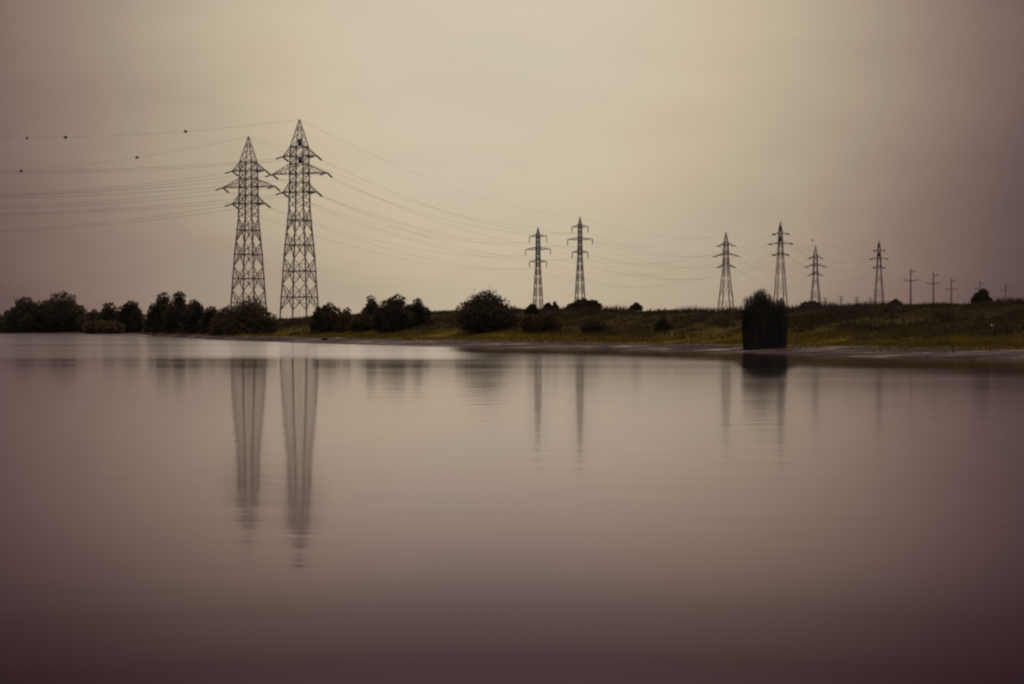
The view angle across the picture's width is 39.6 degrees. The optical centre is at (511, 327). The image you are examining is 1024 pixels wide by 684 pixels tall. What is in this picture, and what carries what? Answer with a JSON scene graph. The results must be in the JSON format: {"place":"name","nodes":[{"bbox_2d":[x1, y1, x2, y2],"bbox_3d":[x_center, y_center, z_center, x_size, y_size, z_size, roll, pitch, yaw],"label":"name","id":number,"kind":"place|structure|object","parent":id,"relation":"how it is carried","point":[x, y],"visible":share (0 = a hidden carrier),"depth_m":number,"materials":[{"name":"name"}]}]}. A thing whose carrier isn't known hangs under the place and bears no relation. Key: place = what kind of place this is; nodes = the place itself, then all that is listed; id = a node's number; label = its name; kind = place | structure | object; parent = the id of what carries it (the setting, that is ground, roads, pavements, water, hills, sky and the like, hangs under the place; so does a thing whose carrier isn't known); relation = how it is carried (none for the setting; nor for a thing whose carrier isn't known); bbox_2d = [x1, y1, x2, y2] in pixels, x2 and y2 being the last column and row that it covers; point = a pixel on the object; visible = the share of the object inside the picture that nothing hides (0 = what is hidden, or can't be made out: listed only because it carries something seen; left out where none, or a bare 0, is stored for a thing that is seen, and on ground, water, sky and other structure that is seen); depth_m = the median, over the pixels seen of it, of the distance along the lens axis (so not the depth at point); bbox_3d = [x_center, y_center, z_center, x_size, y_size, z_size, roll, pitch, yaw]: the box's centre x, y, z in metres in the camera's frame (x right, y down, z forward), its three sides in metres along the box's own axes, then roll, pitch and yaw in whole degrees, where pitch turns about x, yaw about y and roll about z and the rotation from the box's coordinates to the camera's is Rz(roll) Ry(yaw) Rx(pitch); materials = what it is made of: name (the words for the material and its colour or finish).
{"place":"outdoors","nodes":[
{"label":"outdoors","id":0,"kind":"place"},
{"bbox_2d":[0,334,1023,683],"bbox_3d":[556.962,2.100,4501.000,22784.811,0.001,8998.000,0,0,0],"label":"water","id":1,"kind":"structure","parent":0,"point":[180,510],"depth_m":15.88,"materials":[{"name":"grey liquid"}]},
{"bbox_2d":[0,305,1023,359],"bbox_3d":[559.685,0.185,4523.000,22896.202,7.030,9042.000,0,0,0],"label":"terrain","id":2,"kind":"structure","parent":0,"point":[977,353],"depth_m":152.24,"materials":[{"name":"green plant"}]},
{"bbox_2d":[0,296,46,332],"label":"willow tree","id":3,"kind":"object","parent":2,"relation":"on","point":[19,317],"visible":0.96,"depth_m":503.50,"materials":[{"name":"green plant"}]},
{"bbox_2d":[31,286,87,331],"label":"willow tree","id":4,"kind":"object","parent":2,"relation":"on","point":[60,314],"visible":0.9,"depth_m":505.11,"materials":[{"name":"green plant"}]},
{"bbox_2d":[72,309,99,331],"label":"willow bush","id":5,"kind":"object","parent":2,"relation":"on","point":[80,322],"visible":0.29,"depth_m":497.69,"materials":[{"name":"green plant"}]},
{"bbox_2d":[81,319,124,333],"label":"willow bush","id":6,"kind":"object","parent":2,"relation":"on","point":[105,327],"visible":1,"depth_m":467.21,"materials":[{"name":"green plant"}]},
{"bbox_2d":[90,302,119,321],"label":"willow tree","id":7,"kind":"object","parent":2,"relation":"on","point":[107,312],"visible":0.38,"depth_m":485.42,"materials":[{"name":"green plant"}]},
{"bbox_2d":[111,300,146,332],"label":"willow tree","id":8,"kind":"object","parent":2,"relation":"on","point":[131,316],"visible":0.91,"depth_m":481.80,"materials":[{"name":"green plant"}]},
{"bbox_2d":[142,292,172,332],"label":"willow tree","id":9,"kind":"object","parent":2,"relation":"on","point":[154,318],"visible":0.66,"depth_m":356.90,"materials":[{"name":"green plant"}]},
{"bbox_2d":[160,291,188,332],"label":"willow tree","id":10,"kind":"object","parent":2,"relation":"on","point":[172,320],"visible":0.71,"depth_m":328.91,"materials":[{"name":"green plant"}]},
{"bbox_2d":[180,299,205,332],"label":"willow tree","id":11,"kind":"object","parent":2,"relation":"on","point":[191,316],"visible":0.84,"depth_m":309.65,"materials":[{"name":"green plant"}]},
{"bbox_2d":[198,306,217,332],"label":"willow bush","id":12,"kind":"object","parent":2,"relation":"on","point":[207,317],"visible":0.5,"depth_m":290.87,"materials":[{"name":"green plant"}]},
{"bbox_2d":[205,304,233,334],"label":"willow bush","id":13,"kind":"object","parent":2,"relation":"on","point":[217,324],"visible":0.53,"depth_m":268.91,"materials":[{"name":"green plant"}]},
{"bbox_2d":[215,136,280,309],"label":"lattice pylon","id":14,"kind":"object","parent":2,"relation":"on","point":[245,195],"visible":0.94,"depth_m":299.55,"materials":[{"name":"metal"}]},
{"bbox_2d":[9,190,212,206],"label":"overhead wire","id":15,"kind":"object","parent":14,"relation":"attached to","point":[109,200],"visible":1,"depth_m":278.53,"materials":[{"name":"metal"}]},
{"bbox_2d":[6,206,224,230],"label":"overhead wire","id":16,"kind":"object","parent":14,"relation":"attached to","point":[111,221],"visible":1,"depth_m":278.23,"materials":[{"name":"metal"}]},
{"bbox_2d":[7,173,224,194],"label":"overhead wire","id":17,"kind":"object","parent":14,"relation":"attached to","point":[107,187],"visible":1,"depth_m":278.50,"materials":[{"name":"metal"}]},
{"bbox_2d":[0,138,239,172],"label":"overhead wire","id":18,"kind":"object","parent":14,"relation":"attached to","point":[115,160],"visible":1,"depth_m":272.41,"materials":[{"name":"metal"}]},
{"bbox_2d":[0,205,257,232],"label":"overhead wire","id":19,"kind":"object","parent":14,"relation":"attached to","point":[128,222],"visible":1,"depth_m":273.17,"materials":[{"name":"metal"}]},
{"bbox_2d":[9,172,256,195],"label":"overhead wire","id":20,"kind":"object","parent":14,"relation":"attached to","point":[131,187],"visible":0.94,"depth_m":272.15,"materials":[{"name":"metal"}]},
{"bbox_2d":[0,188,267,208],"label":"overhead wire","id":21,"kind":"object","parent":14,"relation":"attached to","point":[127,202],"visible":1,"depth_m":270.54,"materials":[{"name":"metal"}]},
{"bbox_2d":[259,141,537,227],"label":"overhead wire","id":22,"kind":"object","parent":14,"relation":"attached to","point":[396,196],"visible":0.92,"depth_m":393.20,"materials":[{"name":"metal"}]},
{"bbox_2d":[222,296,280,334],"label":"bush","id":23,"kind":"object","parent":2,"relation":"on","point":[250,318],"visible":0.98,"depth_m":261.05,"materials":[{"name":"green plant"}]},
{"bbox_2d":[265,119,332,320],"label":"lattice pylon","id":24,"kind":"object","parent":2,"relation":"on","point":[295,191],"visible":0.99,"depth_m":279.48,"materials":[{"name":"metal"}]},
{"bbox_2d":[0,195,270,213],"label":"overhead wire","id":25,"kind":"object","parent":24,"relation":"attached to","point":[134,207],"visible":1,"depth_m":254.59,"materials":[{"name":"metal"}]},
{"bbox_2d":[12,177,259,195],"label":"overhead wire","id":26,"kind":"object","parent":24,"relation":"attached to","point":[132,189],"visible":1,"depth_m":254.90,"materials":[{"name":"metal"}]},
{"bbox_2d":[49,159,269,170],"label":"overhead wire","id":27,"kind":"object","parent":24,"relation":"attached to","point":[150,167],"visible":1,"depth_m":255.73,"materials":[{"name":"metal"}]},
{"bbox_2d":[17,194,304,214],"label":"overhead wire","id":28,"kind":"object","parent":24,"relation":"attached to","point":[142,209],"visible":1,"depth_m":247.78,"materials":[{"name":"metal"}]},
{"bbox_2d":[19,175,316,197],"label":"overhead wire","id":29,"kind":"object","parent":24,"relation":"attached to","point":[157,191],"visible":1,"depth_m":245.81,"materials":[{"name":"metal"}]},
{"bbox_2d":[46,120,292,137],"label":"overhead wire","id":30,"kind":"object","parent":24,"relation":"attached to","point":[155,133],"visible":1,"depth_m":253.13,"materials":[{"name":"metal"}]},
{"bbox_2d":[57,158,302,172],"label":"overhead wire","id":31,"kind":"object","parent":24,"relation":"attached to","point":[161,169],"visible":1,"depth_m":250.76,"materials":[{"name":"metal"}]},
{"bbox_2d":[301,120,573,216],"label":"overhead wire","id":32,"kind":"object","parent":24,"relation":"attached to","point":[401,167],"visible":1,"depth_m":319.59,"materials":[{"name":"metal"}]},
{"bbox_2d":[307,301,340,330],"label":"shrub","id":33,"kind":"object","parent":2,"relation":"on","point":[324,319],"visible":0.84,"depth_m":243.32,"materials":[{"name":"green plant"}]},
{"bbox_2d":[332,307,353,331],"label":"shrub","id":34,"kind":"object","parent":2,"relation":"on","point":[342,321],"visible":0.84,"depth_m":238.82,"materials":[{"name":"green plant"}]},
{"bbox_2d":[348,311,374,331],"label":"shrub","id":35,"kind":"object","parent":2,"relation":"on","point":[361,322],"visible":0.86,"depth_m":230.94,"materials":[{"name":"green plant"}]},
{"bbox_2d":[362,295,378,315],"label":"tree","id":36,"kind":"object","parent":2,"relation":"on","point":[369,307],"visible":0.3,"depth_m":238.03,"materials":[{"name":"green plant"}]},
{"bbox_2d":[369,294,418,330],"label":"shrub","id":37,"kind":"object","parent":2,"relation":"on","point":[393,314],"visible":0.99,"depth_m":222.87,"materials":[{"name":"green plant"}]},
{"bbox_2d":[406,298,431,325],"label":"shrub","id":38,"kind":"object","parent":2,"relation":"on","point":[423,314],"visible":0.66,"depth_m":225.70,"materials":[{"name":"green plant"}]},
{"bbox_2d":[449,285,522,331],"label":"round bush","id":39,"kind":"object","parent":2,"relation":"on","point":[482,312],"visible":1,"depth_m":201.02,"materials":[{"name":"green plant"}]},
{"bbox_2d":[524,303,540,315],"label":"shrub","id":40,"kind":"object","parent":2,"relation":"on","point":[532,308],"visible":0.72,"depth_m":211.58,"materials":[{"name":"green plant"}]},
{"bbox_2d":[525,228,550,308],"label":"lattice pylon","id":41,"kind":"object","parent":2,"relation":"on","point":[538,247],"visible":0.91,"depth_m":549.64,"materials":[{"name":"metal"}]},
{"bbox_2d":[231,193,523,256],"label":"overhead wire","id":42,"kind":"object","parent":41,"relation":"attached to","point":[361,236],"visible":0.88,"depth_m":384.79,"materials":[{"name":"metal"}]},
{"bbox_2d":[243,210,521,269],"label":"overhead wire","id":43,"kind":"object","parent":41,"relation":"attached to","point":[405,259],"visible":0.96,"depth_m":425.89,"materials":[{"name":"metal"}]},
{"bbox_2d":[272,208,545,268],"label":"overhead wire","id":44,"kind":"object","parent":41,"relation":"attached to","point":[394,250],"visible":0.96,"depth_m":362.10,"materials":[{"name":"metal"}]},
{"bbox_2d":[281,191,542,255],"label":"overhead wire","id":45,"kind":"object","parent":41,"relation":"attached to","point":[384,230],"visible":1,"depth_m":359.61,"materials":[{"name":"metal"}]},
{"bbox_2d":[517,312,562,332],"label":"shrub","id":46,"kind":"object","parent":2,"relation":"on","point":[535,323],"visible":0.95,"depth_m":191.55,"materials":[{"name":"green plant"}]},
{"bbox_2d":[543,302,550,308],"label":"shrub","id":47,"kind":"object","parent":2,"relation":"on","point":[548,305],"visible":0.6,"depth_m":232.39,"materials":[{"name":"green plant"}]},
{"bbox_2d":[551,301,558,309],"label":"shrub","id":48,"kind":"object","parent":2,"relation":"on","point":[554,305],"visible":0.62,"depth_m":231.44,"materials":[{"name":"green plant"}]},
{"bbox_2d":[119,295,1023,354],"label":"grass","id":49,"kind":"structure","parent":2,"relation":"on","point":[991,342],"depth_m":161.66,"materials":[{"name":"green plant"}]},
{"bbox_2d":[567,217,592,300],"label":"lattice pylon","id":50,"kind":"object","parent":2,"relation":"on","point":[579,237],"visible":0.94,"depth_m":499.68,"materials":[{"name":"metal"}]},
{"bbox_2d":[283,181,565,246],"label":"overhead wire","id":51,"kind":"object","parent":50,"relation":"attached to","point":[405,225],"visible":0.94,"depth_m":350.90,"materials":[{"name":"metal"}]},
{"bbox_2d":[291,198,569,260],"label":"overhead wire","id":52,"kind":"object","parent":50,"relation":"attached to","point":[441,248],"visible":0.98,"depth_m":370.04,"materials":[{"name":"metal"}]},
{"bbox_2d":[322,196,573,259],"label":"overhead wire","id":53,"kind":"object","parent":50,"relation":"attached to","point":[431,238],"visible":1,"depth_m":339.70,"materials":[{"name":"metal"}]},
{"bbox_2d":[330,164,585,233],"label":"overhead wire","id":54,"kind":"object","parent":50,"relation":"attached to","point":[468,218],"visible":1,"depth_m":377.50,"materials":[{"name":"metal"}]},
{"bbox_2d":[334,178,585,246],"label":"overhead wire","id":55,"kind":"object","parent":50,"relation":"attached to","point":[456,227],"visible":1,"depth_m":335.22,"materials":[{"name":"metal"}]},
{"bbox_2d":[566,298,602,308],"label":"shrub","id":56,"kind":"object","parent":2,"relation":"on","point":[585,302],"visible":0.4,"depth_m":226.20,"materials":[{"name":"green plant"}]},
{"bbox_2d":[579,319,610,332],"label":"shrub","id":57,"kind":"object","parent":2,"relation":"on","point":[591,325],"visible":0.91,"depth_m":187.03,"materials":[{"name":"green plant"}]},
{"bbox_2d":[629,302,642,310],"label":"shrub","id":58,"kind":"object","parent":2,"relation":"on","point":[637,306],"visible":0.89,"depth_m":217.34,"materials":[{"name":"green plant"}]},
{"bbox_2d":[654,316,670,330],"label":"shrub","id":59,"kind":"object","parent":2,"relation":"on","point":[661,324],"visible":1,"depth_m":179.06,"materials":[{"name":"green plant"}]},
{"bbox_2d":[712,232,739,308],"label":"lattice pylon","id":60,"kind":"object","parent":2,"relation":"on","point":[726,244],"visible":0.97,"depth_m":679.47,"materials":[{"name":"metal"}]},
{"bbox_2d":[739,286,790,348],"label":"reed clump","id":61,"kind":"object","parent":2,"relation":"on","point":[764,322],"visible":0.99,"depth_m":124.73,"materials":[{"name":"black plant"}]},
{"bbox_2d":[768,221,792,305],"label":"lattice pylon","id":62,"kind":"object","parent":2,"relation":"on","point":[781,233],"visible":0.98,"depth_m":659.63,"materials":[{"name":"metal"}]},
{"bbox_2d":[799,300,816,305],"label":"shrub","id":63,"kind":"object","parent":2,"relation":"on","point":[810,301],"visible":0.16,"depth_m":183.69,"materials":[{"name":"green plant"}]},
{"bbox_2d":[804,245,826,301],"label":"lattice pylon","id":64,"kind":"object","parent":2,"relation":"on","point":[815,265],"visible":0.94,"depth_m":859.30,"materials":[{"name":"metal"}]},
{"bbox_2d":[870,241,887,302],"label":"lattice pylon","id":65,"kind":"object","parent":2,"relation":"on","point":[880,267],"visible":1,"depth_m":859.54,"materials":[{"name":"metal"}]},
{"bbox_2d":[888,298,901,303],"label":"shrub","id":66,"kind":"object","parent":2,"relation":"on","point":[894,300],"visible":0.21,"depth_m":173.03,"materials":[{"name":"green plant"}]},
{"bbox_2d":[904,268,917,303],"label":"slim pole","id":67,"kind":"object","parent":2,"relation":"on","point":[910,280],"visible":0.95,"depth_m":324.84,"materials":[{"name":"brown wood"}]},
{"bbox_2d":[927,272,939,302],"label":"slim pole","id":68,"kind":"object","parent":2,"relation":"on","point":[933,283],"visible":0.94,"depth_m":349.81,"materials":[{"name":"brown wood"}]},
{"bbox_2d":[948,278,954,303],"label":"slim pole","id":69,"kind":"object","parent":2,"relation":"on","point":[951,291],"visible":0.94,"depth_m":384.83,"materials":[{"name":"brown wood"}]},
{"bbox_2d":[970,288,992,302],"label":"shrub","id":70,"kind":"object","parent":2,"relation":"on","point":[982,294],"visible":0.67,"depth_m":165.26,"materials":[{"name":"green plant"}]},
{"bbox_2d":[1001,283,1009,297],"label":"slim pole","id":71,"kind":"object","parent":2,"relation":"on","point":[1005,290],"visible":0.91,"depth_m":439.84,"materials":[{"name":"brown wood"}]},
{"bbox_2d":[0,0,1023,321],"label":"sky","id":72,"kind":"structure","parent":0,"point":[847,125],"materials":[{"name":"beige"}]}
]}

